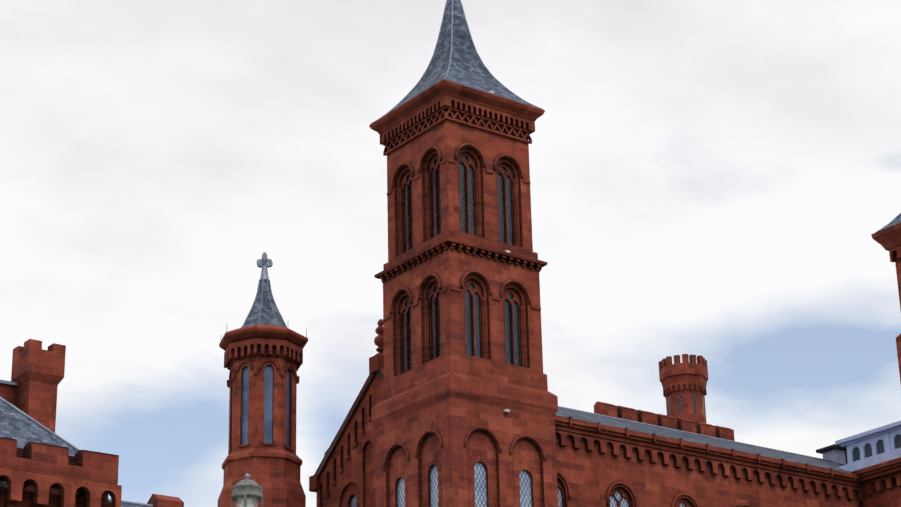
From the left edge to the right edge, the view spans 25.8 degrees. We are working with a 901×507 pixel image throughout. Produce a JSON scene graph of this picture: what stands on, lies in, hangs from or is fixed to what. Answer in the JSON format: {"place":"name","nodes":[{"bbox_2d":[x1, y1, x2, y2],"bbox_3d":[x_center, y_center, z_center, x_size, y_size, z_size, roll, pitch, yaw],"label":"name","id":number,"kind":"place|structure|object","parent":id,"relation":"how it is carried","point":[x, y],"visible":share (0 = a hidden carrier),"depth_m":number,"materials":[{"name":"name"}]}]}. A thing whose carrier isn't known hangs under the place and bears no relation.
{"place":"outdoors","nodes":[
{"label":"outdoors","id":0,"kind":"place"},
{"bbox_2d":[108,494,183,506],"bbox_3d":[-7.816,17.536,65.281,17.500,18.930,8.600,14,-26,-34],"label":"building","id":1,"kind":"structure","parent":0,"point":[156,500],"depth_m":66.98,"materials":[{"name":"stone"}]},
{"bbox_2d":[0,0,900,506],"label":"sky","id":2,"kind":"structure","parent":0,"point":[713,180],"materials":[{"name":"white"}]},
{"bbox_2d":[816,213,900,506],"bbox_3d":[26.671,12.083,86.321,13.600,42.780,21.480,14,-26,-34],"label":"building","id":3,"kind":"structure","parent":0,"point":[870,458],"depth_m":88.38,"materials":[{"name":"stone"}]},
{"label":"lawn","id":4,"kind":"structure","parent":0,"visible":0},
{"bbox_2d":[0,339,121,506],"bbox_3d":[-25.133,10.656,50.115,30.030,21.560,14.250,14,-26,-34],"label":"building wing","id":5,"kind":"object","parent":4,"relation":"on","point":[43,463],"visible":1,"depth_m":55.03,"materials":[{"name":"stone"}]},
{"bbox_2d":[218,252,307,506],"bbox_3d":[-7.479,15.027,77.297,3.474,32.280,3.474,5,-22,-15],"label":"turret","id":6,"kind":"object","parent":4,"relation":"on","point":[263,359],"visible":1,"depth_m":79.74,"materials":[{"name":"stone"}]},
{"bbox_2d":[309,319,383,506],"bbox_3d":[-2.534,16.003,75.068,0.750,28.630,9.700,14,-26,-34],"label":"gable wall","id":7,"kind":"structure","parent":4,"relation":"on","point":[344,475],"depth_m":79.62,"materials":[{"name":"stone"}]},
{"bbox_2d":[369,79,557,506],"bbox_3d":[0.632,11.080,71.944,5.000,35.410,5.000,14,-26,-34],"label":"tower","id":8,"kind":"structure","parent":4,"relation":"on","point":[463,353],"depth_m":73.78,"materials":[{"name":"red stone"}]},
{"bbox_2d":[371,0,541,123],"bbox_3d":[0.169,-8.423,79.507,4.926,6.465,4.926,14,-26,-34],"label":"spire roof","id":9,"kind":"structure","parent":8,"relation":"on","point":[455,58],"depth_m":78.60,"materials":[{"name":"grey tile"}]},
{"bbox_2d":[489,90,509,412],"bbox_3d":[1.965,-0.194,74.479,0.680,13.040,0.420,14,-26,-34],"label":"ledge floodlights","id":10,"kind":"object","parent":8,"relation":"attached to","point":[508,251],"visible":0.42,"depth_m":74.51,"materials":[{"name":"white painted metal"},{"name":"pale glass"}]},
{"bbox_2d":[555,415,862,506],"bbox_3d":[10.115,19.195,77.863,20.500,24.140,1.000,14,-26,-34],"label":"wing wall","id":11,"kind":"structure","parent":4,"relation":"on","point":[599,464],"depth_m":81.11,"materials":[{"name":"stone"}]},
{"bbox_2d":[324,406,898,496],"bbox_3d":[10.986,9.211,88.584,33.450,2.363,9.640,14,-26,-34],"label":"roof slate","id":12,"kind":"object","parent":11,"relation":"on","point":[676,434],"visible":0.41,"depth_m":86.31,"materials":[{"name":"stone"}]},
{"bbox_2d":[594,354,734,440],"bbox_3d":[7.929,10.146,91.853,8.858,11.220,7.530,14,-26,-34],"label":"turret","id":13,"kind":"object","parent":12,"relation":"on","point":[684,383],"visible":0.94,"depth_m":93.23,"materials":[{"name":"stone"}]},
{"label":"foot pavement","id":14,"kind":"structure","parent":0,"visible":0},
{"bbox_2d":[231,473,262,506],"bbox_3d":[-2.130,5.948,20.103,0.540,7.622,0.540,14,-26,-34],"label":"street lamp","id":15,"kind":"object","parent":14,"relation":"on","point":[247,492],"visible":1,"depth_m":21.29,"materials":[{"name":"white metal"}]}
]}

